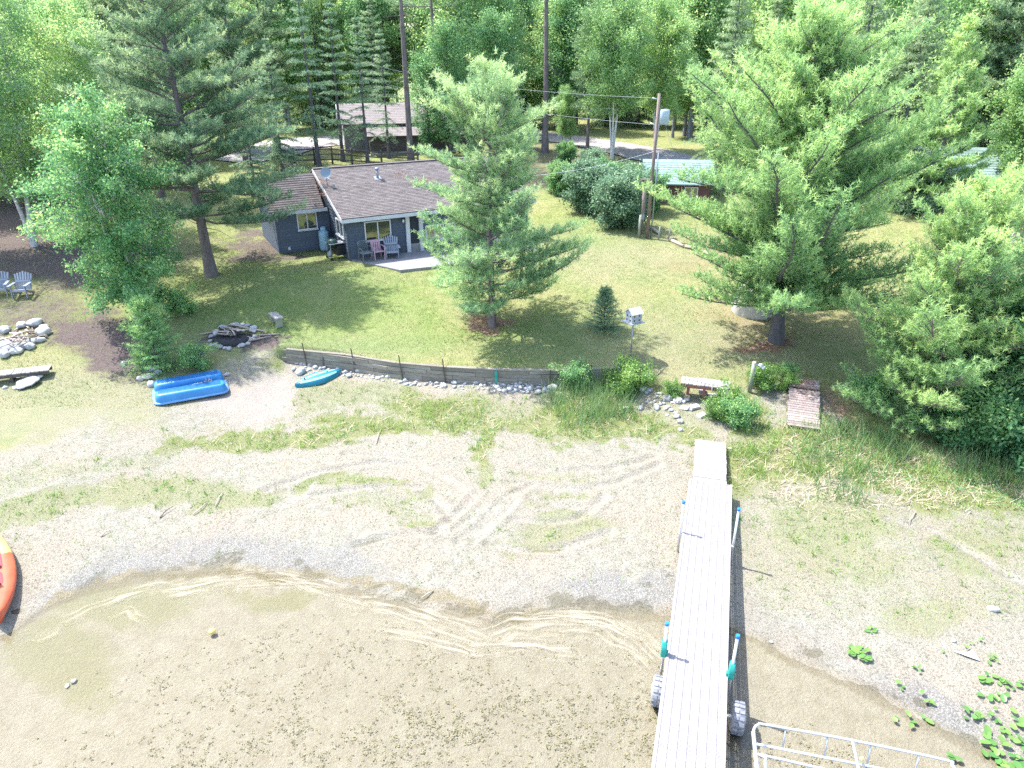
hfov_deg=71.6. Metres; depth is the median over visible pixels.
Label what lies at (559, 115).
power line
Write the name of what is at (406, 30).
pine tree
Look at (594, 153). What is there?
greyish shrub
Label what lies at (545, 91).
power line
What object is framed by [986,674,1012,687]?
lily plant
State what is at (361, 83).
spruce tree
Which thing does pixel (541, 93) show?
broadleaf tree
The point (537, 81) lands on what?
aspen tree
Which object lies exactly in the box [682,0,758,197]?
spruce tree
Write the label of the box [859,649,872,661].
lily plant
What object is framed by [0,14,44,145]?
spruce tree
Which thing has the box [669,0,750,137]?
aspen tree
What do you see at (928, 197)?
greyish shrub
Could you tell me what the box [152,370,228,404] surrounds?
pedal boat
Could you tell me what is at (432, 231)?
window
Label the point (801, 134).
pine tree
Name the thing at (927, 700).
lily plant
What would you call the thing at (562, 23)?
broadleaf tree
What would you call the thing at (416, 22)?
aspen tree
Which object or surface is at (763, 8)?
aspen tree
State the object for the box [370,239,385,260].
plastic chair
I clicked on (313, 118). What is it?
spruce tree
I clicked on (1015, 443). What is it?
leafy shrub
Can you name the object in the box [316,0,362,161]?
spruce tree
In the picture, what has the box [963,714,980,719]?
lily plant
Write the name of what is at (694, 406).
paving slab
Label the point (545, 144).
pine tree
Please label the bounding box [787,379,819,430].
old boardwalk
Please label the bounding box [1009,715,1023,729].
lily plant
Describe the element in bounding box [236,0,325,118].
aspen tree
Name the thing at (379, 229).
window
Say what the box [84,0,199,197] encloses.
pine tree
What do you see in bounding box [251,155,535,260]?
cabin
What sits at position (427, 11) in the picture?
aspen tree
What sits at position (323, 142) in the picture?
driveway
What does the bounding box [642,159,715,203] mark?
shed
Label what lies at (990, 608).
stone
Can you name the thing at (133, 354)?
leafy shrub
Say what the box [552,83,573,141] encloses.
young tree
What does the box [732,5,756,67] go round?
spruce tree
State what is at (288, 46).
aspen tree
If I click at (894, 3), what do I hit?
aspen tree
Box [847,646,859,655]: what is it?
lily plant
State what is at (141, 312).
conifer shrub
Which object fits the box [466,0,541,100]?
aspen tree
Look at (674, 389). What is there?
leafy shrub
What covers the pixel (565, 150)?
leafy shrub
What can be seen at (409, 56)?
pine tree
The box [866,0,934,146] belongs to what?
spruce tree
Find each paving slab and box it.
[688,404,700,409]
[696,412,705,418]
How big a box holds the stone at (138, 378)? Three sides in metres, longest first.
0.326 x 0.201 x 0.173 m
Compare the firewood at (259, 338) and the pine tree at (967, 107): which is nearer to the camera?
the firewood at (259, 338)
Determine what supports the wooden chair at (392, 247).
on the patio
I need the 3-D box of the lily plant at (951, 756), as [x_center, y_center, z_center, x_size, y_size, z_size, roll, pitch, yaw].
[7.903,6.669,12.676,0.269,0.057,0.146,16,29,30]
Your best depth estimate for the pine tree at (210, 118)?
29.39 m
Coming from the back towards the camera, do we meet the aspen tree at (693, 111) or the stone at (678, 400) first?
the aspen tree at (693, 111)
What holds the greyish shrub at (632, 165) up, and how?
on the ground at (104, 630)
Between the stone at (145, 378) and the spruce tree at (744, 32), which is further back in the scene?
the spruce tree at (744, 32)
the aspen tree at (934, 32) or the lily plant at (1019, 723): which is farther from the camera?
the aspen tree at (934, 32)
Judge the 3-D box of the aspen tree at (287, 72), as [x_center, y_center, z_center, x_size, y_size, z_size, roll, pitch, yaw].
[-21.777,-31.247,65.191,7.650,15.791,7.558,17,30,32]
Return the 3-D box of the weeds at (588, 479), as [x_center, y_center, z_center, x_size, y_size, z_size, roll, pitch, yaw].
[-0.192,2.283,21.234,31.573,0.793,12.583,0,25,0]
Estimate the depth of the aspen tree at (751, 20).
68.78 m
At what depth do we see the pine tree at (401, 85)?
87.66 m
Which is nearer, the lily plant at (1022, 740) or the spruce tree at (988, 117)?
the lily plant at (1022, 740)
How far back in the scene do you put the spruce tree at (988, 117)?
42.66 m
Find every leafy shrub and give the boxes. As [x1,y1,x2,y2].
[128,343,159,366]
[158,282,200,317]
[171,338,220,371]
[543,159,574,196]
[548,357,594,387]
[554,139,578,162]
[597,154,623,173]
[600,349,659,399]
[633,166,672,214]
[659,377,686,398]
[701,391,737,422]
[709,375,750,401]
[717,386,764,429]
[745,361,785,394]
[772,366,802,392]
[780,359,800,374]
[835,357,905,420]
[903,356,1023,454]
[964,365,1023,479]
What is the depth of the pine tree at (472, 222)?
25.72 m
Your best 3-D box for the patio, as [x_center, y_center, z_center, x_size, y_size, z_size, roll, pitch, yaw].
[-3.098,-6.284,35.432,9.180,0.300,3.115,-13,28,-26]
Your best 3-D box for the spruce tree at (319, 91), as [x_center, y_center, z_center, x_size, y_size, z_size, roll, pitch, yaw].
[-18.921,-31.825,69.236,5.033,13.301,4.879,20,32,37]
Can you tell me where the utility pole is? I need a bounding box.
[645,93,669,238]
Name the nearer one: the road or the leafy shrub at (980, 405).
the leafy shrub at (980, 405)
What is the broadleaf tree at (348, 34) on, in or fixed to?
on the ground at (104, 630)
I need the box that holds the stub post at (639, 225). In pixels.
[637,215,641,237]
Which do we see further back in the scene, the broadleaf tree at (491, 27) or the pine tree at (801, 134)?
the broadleaf tree at (491, 27)
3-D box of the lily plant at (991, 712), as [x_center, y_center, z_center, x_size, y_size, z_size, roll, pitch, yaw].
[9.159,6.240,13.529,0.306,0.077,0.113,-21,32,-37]
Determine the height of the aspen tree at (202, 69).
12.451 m
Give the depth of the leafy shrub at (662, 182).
40.78 m
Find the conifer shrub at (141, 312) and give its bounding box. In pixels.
[117,293,188,379]
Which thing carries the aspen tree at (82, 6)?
on the ground at (104, 630)
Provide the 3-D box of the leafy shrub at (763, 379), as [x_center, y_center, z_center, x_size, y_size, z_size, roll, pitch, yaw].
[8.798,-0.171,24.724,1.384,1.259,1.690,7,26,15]
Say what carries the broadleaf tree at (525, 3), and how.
on the ground at (104, 630)
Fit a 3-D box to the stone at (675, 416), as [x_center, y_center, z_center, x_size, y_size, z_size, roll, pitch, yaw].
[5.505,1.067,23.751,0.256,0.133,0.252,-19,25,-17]
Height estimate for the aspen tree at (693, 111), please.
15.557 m
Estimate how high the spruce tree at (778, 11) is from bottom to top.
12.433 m
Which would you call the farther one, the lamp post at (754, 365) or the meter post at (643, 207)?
the meter post at (643, 207)
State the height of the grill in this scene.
1.042 m
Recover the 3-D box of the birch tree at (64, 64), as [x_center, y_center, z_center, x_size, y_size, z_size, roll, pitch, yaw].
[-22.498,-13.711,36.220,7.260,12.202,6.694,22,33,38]
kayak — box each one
[0,535,16,623]
[295,369,341,387]
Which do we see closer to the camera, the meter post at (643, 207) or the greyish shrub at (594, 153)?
the meter post at (643, 207)
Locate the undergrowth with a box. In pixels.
[7,88,993,140]
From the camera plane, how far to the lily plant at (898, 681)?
14.15 m
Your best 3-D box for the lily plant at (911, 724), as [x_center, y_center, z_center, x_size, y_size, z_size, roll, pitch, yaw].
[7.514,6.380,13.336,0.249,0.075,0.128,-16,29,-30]
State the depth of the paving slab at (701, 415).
23.70 m
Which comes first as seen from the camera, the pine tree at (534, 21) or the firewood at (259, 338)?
the firewood at (259, 338)
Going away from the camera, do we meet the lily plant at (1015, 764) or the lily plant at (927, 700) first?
the lily plant at (1015, 764)
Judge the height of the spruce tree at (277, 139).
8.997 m
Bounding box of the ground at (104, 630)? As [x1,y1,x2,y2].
[0,48,1023,767]
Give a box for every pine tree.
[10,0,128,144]
[49,0,308,278]
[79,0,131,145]
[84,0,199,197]
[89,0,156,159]
[159,1,204,102]
[174,8,209,110]
[189,0,284,160]
[224,0,307,142]
[293,0,365,124]
[349,3,416,102]
[357,45,411,93]
[383,0,414,160]
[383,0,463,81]
[388,2,423,98]
[401,7,434,76]
[404,45,598,329]
[522,0,540,46]
[526,0,563,152]
[567,2,621,149]
[574,1,600,124]
[632,0,987,344]
[763,0,804,95]
[831,157,1023,433]
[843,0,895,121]
[896,9,1007,217]
[924,0,1023,151]
[966,0,1023,147]
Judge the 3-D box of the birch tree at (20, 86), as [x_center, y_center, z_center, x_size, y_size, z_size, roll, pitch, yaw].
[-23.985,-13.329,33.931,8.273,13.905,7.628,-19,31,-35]
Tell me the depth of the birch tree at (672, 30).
53.06 m
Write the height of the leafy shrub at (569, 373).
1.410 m
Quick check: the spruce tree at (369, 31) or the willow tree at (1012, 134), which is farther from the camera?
the spruce tree at (369, 31)
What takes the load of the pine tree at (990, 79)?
on the ground at (104, 630)
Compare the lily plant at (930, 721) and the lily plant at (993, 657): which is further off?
the lily plant at (993, 657)
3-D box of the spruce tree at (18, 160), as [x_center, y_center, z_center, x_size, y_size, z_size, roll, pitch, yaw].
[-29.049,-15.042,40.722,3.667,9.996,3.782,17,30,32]
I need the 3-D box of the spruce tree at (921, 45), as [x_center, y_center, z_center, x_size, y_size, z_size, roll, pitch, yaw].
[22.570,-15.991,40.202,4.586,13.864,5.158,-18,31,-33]
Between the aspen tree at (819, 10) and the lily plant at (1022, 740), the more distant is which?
the aspen tree at (819, 10)
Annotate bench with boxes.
[268,312,282,327]
[681,376,729,396]
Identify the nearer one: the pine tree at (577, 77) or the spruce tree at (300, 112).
the pine tree at (577, 77)
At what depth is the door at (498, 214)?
38.14 m
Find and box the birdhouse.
[622,307,644,355]
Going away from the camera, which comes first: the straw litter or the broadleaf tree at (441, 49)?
the straw litter
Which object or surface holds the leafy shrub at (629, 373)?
on the ground at (104, 630)
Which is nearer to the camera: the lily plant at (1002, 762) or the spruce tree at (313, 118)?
the lily plant at (1002, 762)
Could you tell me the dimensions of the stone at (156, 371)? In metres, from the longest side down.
0.373 x 0.338 x 0.189 m
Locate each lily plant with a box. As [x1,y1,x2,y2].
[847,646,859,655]
[848,644,872,660]
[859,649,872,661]
[864,625,876,633]
[895,679,904,690]
[909,721,917,726]
[920,690,935,704]
[921,714,933,724]
[946,752,962,760]
[962,705,982,717]
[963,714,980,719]
[976,692,999,700]
[978,671,992,682]
[980,724,1004,755]
[981,749,1009,767]
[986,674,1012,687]
[987,653,998,664]
[988,706,997,715]
[989,691,1009,701]
[989,735,1023,766]
[994,718,1010,734]
[999,677,1021,689]
[999,729,1023,744]
[1008,754,1023,767]
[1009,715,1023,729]
[1010,707,1023,717]
[1017,734,1023,750]
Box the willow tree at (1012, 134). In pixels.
[982,53,1023,202]
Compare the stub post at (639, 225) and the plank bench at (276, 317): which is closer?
the plank bench at (276, 317)
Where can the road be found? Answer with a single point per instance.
(627, 150)
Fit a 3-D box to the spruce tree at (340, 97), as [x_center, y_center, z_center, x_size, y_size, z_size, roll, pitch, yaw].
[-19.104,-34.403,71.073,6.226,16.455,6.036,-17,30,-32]
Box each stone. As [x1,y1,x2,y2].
[16,375,39,389]
[136,376,143,381]
[141,373,156,379]
[147,380,154,386]
[154,369,161,375]
[295,367,305,375]
[440,382,446,387]
[653,405,659,410]
[663,394,672,401]
[673,396,682,403]
[673,414,679,418]
[680,405,689,409]
[987,605,999,612]
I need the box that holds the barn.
[335,102,468,155]
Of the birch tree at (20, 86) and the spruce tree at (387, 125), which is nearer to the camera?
the birch tree at (20, 86)
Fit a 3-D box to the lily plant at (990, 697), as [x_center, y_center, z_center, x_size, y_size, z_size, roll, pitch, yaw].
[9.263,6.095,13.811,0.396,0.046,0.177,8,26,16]
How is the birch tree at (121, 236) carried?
on the ground at (104, 630)
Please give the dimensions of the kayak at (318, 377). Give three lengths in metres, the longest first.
1.855 x 0.780 x 0.273 m
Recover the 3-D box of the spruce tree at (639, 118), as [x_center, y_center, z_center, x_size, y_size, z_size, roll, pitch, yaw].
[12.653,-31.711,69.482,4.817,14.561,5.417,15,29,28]
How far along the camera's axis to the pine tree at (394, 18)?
71.08 m
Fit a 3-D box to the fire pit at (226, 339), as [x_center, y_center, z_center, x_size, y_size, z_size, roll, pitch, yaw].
[-11.056,-1.926,28.187,1.931,0.539,1.950,0,25,0]
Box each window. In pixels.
[296,212,318,231]
[335,217,344,239]
[364,219,391,242]
[425,224,443,241]
[445,223,461,238]
[684,187,697,200]
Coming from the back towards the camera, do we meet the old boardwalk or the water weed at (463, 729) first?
the old boardwalk
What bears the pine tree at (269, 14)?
on the ground at (104, 630)
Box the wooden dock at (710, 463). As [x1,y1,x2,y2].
[692,439,726,483]
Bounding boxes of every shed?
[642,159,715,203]
[915,146,1003,209]
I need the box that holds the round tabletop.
[383,236,395,249]
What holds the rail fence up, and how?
on the ground at (104, 630)
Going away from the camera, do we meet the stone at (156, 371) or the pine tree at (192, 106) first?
the stone at (156, 371)
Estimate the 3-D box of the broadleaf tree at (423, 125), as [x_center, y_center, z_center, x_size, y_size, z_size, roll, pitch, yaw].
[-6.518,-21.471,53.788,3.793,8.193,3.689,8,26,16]
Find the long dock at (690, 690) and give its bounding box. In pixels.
[650,478,745,767]
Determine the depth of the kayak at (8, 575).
16.60 m
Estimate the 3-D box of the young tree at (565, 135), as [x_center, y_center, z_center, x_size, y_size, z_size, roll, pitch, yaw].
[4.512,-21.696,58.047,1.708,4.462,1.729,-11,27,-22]
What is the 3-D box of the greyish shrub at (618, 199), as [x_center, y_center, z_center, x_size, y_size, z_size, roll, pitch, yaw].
[5.867,-9.967,38.416,3.695,3.958,3.606,15,29,29]
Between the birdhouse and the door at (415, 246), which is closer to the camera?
the birdhouse
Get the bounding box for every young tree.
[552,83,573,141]
[556,97,576,141]
[559,90,578,140]
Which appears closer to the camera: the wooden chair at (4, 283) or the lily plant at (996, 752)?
the lily plant at (996, 752)
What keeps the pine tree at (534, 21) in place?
on the ground at (104, 630)
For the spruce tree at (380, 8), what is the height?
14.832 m
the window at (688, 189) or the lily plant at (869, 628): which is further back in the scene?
the window at (688, 189)
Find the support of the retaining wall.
on the ground at (104, 630)
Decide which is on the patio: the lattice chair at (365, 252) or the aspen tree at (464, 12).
the lattice chair at (365, 252)
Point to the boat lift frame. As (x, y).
(756, 754)
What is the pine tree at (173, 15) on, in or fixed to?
on the ground at (104, 630)
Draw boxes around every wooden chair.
[0,271,9,296]
[6,271,34,298]
[383,235,399,258]
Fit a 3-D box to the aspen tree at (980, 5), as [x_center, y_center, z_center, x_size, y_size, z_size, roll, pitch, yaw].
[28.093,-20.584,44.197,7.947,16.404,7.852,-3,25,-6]
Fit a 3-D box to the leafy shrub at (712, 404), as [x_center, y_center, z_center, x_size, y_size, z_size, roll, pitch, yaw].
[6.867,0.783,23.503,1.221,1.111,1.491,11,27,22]
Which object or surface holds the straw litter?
on the ground at (104, 630)
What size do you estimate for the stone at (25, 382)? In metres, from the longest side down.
0.885 x 0.834 x 0.161 m
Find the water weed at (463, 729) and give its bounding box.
[33,614,880,767]
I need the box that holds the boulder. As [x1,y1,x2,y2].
[731,285,772,319]
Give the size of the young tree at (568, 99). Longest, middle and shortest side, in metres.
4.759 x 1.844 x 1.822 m
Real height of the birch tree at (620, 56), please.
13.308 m
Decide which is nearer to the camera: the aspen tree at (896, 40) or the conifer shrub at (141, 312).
the conifer shrub at (141, 312)
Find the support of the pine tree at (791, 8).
on the ground at (104, 630)
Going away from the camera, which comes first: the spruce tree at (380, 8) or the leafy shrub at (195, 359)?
the leafy shrub at (195, 359)
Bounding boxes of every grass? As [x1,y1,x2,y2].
[0,202,1022,408]
[531,362,1023,507]
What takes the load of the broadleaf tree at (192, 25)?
on the ground at (104, 630)
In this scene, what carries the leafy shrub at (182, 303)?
on the ground at (104, 630)
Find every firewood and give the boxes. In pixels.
[248,336,271,341]
[259,333,279,335]
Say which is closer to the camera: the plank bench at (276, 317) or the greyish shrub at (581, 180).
the plank bench at (276, 317)
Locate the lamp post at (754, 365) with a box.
[747,361,764,392]
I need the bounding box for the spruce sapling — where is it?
[581,285,625,334]
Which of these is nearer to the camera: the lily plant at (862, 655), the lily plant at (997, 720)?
the lily plant at (997, 720)
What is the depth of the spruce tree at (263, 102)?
75.21 m
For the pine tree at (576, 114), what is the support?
on the ground at (104, 630)
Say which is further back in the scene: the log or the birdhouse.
the log
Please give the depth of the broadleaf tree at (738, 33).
69.20 m
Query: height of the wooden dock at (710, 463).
0.474 m
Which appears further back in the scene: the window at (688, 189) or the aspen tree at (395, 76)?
the aspen tree at (395, 76)
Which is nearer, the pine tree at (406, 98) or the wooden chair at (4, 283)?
the wooden chair at (4, 283)
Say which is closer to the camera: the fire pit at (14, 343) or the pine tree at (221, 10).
the fire pit at (14, 343)
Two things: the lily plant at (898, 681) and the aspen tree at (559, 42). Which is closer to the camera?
the lily plant at (898, 681)
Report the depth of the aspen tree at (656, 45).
69.45 m
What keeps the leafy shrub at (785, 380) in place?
on the ground at (104, 630)
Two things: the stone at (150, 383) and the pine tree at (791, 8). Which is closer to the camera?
the stone at (150, 383)
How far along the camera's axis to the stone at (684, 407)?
24.07 m
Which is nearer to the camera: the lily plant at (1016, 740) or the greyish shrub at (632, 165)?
the lily plant at (1016, 740)
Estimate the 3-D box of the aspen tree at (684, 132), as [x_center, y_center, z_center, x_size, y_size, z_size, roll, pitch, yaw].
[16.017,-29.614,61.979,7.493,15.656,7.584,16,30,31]
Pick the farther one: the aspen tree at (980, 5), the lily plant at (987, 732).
the aspen tree at (980, 5)
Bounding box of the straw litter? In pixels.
[57,385,1023,522]
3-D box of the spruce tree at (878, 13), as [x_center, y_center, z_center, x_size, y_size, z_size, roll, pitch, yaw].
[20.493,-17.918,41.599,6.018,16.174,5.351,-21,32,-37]
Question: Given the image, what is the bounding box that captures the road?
[476,120,922,213]
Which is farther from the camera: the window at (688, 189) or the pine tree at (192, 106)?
the pine tree at (192, 106)
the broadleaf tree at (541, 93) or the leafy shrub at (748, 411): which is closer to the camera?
the leafy shrub at (748, 411)
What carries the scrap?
on the ground at (104, 630)
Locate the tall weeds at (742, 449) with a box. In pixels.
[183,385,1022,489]
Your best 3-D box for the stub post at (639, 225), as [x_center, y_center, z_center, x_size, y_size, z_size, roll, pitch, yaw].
[6.696,-8.215,37.250,0.156,1.302,0.133,0,25,0]
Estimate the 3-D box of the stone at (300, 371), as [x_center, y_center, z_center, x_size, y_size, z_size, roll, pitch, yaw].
[-8.005,-0.493,26.870,0.320,0.257,0.478,11,38,30]
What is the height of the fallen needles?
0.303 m
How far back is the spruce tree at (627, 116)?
71.98 m
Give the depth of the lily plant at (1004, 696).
13.84 m
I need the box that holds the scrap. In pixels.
[955,650,978,659]
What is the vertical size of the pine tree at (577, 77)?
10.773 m
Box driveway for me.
[214,136,343,162]
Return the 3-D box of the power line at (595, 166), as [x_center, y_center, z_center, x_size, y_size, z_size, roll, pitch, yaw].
[3.512,-11.586,37.536,8.035,1.820,0.016,12,28,24]
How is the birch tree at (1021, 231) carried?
on the ground at (104, 630)
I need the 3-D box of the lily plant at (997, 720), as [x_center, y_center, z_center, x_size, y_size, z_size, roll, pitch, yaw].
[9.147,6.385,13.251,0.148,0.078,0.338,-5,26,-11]
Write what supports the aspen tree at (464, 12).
on the ground at (104, 630)
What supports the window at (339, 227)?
in the cabin
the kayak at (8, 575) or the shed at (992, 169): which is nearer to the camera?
the kayak at (8, 575)
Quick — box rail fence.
[292,146,418,165]
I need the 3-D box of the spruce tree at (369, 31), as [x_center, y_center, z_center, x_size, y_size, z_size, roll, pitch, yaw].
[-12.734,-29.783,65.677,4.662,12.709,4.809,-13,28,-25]
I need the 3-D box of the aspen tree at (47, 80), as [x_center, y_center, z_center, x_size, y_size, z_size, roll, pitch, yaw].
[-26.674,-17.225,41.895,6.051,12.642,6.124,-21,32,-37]
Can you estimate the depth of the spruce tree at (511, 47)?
55.58 m
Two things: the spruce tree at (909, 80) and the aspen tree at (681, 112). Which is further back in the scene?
the aspen tree at (681, 112)
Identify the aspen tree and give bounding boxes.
[0,0,98,142]
[62,1,121,32]
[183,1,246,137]
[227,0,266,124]
[228,0,320,128]
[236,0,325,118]
[244,0,319,131]
[340,0,409,94]
[377,0,436,94]
[406,0,483,68]
[409,0,510,99]
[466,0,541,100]
[522,0,562,121]
[525,0,600,122]
[647,0,724,129]
[653,0,719,137]
[662,0,738,135]
[666,0,731,136]
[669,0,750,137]
[723,0,813,94]
[732,1,790,77]
[779,0,847,71]
[851,0,920,150]
[875,1,916,91]
[892,0,965,106]
[895,0,1023,144]
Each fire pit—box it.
[0,318,54,357]
[208,322,257,350]
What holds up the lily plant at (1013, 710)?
on the ground at (104, 630)
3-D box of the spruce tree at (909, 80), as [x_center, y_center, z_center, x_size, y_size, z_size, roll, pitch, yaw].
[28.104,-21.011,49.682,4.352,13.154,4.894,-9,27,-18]
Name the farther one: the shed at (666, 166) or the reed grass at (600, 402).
the shed at (666, 166)
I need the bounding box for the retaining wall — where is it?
[282,343,618,385]
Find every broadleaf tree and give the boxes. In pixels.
[116,0,201,137]
[175,0,260,133]
[298,0,356,101]
[400,49,444,148]
[411,6,476,152]
[463,3,522,148]
[502,0,543,114]
[529,0,594,117]
[533,11,581,128]
[702,14,754,124]
[940,7,1009,143]
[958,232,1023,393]
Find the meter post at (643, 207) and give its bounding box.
[640,179,649,234]
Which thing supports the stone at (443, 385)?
on the ground at (104, 630)
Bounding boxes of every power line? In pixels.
[345,57,644,97]
[363,77,649,124]
[534,152,650,175]
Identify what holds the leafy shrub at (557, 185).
on the ground at (104, 630)
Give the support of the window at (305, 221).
in the cabin
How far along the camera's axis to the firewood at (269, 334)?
28.26 m
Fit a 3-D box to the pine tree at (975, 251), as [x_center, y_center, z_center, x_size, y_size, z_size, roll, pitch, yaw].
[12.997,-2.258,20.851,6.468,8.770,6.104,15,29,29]
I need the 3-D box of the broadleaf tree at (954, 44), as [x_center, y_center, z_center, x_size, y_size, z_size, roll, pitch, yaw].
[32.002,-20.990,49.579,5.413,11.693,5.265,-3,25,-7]
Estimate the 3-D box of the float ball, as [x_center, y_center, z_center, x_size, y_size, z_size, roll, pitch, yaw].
[-6.546,5.391,15.486,0.151,0.114,0.149,0,25,0]
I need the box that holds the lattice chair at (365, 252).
[357,240,373,262]
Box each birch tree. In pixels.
[0,0,102,246]
[1,0,138,224]
[4,79,191,324]
[563,0,659,158]
[629,0,702,147]
[1006,152,1023,242]
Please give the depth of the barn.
56.13 m
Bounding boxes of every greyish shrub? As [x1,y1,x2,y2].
[556,150,613,217]
[575,145,608,165]
[588,162,654,230]
[621,159,645,172]
[879,147,961,216]
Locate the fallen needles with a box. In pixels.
[786,378,832,406]
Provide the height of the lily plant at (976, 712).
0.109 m
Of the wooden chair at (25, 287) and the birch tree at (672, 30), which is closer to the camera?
the wooden chair at (25, 287)
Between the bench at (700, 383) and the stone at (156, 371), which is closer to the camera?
the bench at (700, 383)
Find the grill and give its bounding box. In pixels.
[325,237,345,260]
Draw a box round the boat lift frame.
[751,722,954,767]
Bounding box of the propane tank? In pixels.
[318,226,329,250]
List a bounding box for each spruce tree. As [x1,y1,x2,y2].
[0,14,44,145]
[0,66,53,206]
[229,65,273,180]
[249,96,291,116]
[255,36,305,173]
[282,13,320,125]
[284,0,341,166]
[298,1,346,126]
[299,0,355,123]
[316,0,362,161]
[332,0,401,102]
[343,12,388,162]
[353,0,401,102]
[368,28,403,158]
[504,41,525,133]
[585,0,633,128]
[611,0,651,127]
[618,0,660,127]
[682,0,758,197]
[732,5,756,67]
[748,0,785,96]
[837,0,901,191]
[865,0,948,218]
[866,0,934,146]
[875,4,938,146]
[882,2,957,144]
[939,0,1023,157]
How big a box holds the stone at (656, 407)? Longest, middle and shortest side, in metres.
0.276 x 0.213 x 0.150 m
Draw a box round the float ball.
[208,628,214,634]
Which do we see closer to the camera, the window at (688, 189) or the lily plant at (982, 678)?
the lily plant at (982, 678)
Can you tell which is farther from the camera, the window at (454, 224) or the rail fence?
the rail fence
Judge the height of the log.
0.260 m
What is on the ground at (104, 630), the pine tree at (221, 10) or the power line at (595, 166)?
the pine tree at (221, 10)
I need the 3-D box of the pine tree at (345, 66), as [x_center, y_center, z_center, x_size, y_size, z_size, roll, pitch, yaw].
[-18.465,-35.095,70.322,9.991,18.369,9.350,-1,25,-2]
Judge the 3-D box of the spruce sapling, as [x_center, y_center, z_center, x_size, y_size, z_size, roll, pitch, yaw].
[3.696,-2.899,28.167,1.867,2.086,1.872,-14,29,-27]
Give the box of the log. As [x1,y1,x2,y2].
[668,238,683,246]
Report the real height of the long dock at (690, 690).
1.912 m
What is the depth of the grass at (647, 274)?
29.98 m
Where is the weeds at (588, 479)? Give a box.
[0,375,1023,620]
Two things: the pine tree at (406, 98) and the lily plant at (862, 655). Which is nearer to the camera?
the lily plant at (862, 655)
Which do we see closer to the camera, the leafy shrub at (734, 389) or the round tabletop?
the leafy shrub at (734, 389)
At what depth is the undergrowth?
76.50 m
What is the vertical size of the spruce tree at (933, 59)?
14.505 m
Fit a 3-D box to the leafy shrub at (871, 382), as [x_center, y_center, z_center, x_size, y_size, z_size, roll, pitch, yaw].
[11.957,0.296,23.422,2.176,1.930,2.220,4,25,8]
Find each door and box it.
[411,243,419,251]
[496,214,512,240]
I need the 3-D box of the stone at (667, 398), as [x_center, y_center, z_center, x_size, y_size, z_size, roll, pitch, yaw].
[5.411,0.482,24.611,0.334,0.236,0.258,17,19,29]
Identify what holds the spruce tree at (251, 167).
on the ground at (104, 630)
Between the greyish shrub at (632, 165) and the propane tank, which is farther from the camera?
the greyish shrub at (632, 165)
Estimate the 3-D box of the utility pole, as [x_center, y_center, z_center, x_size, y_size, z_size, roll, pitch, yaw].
[7.261,-10.783,35.935,0.929,7.269,0.468,0,25,0]
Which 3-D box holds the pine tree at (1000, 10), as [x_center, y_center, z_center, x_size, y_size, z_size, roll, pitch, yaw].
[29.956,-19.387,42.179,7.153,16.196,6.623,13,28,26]
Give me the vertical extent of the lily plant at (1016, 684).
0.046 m
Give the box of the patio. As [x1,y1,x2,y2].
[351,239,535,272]
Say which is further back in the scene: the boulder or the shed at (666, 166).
the shed at (666, 166)

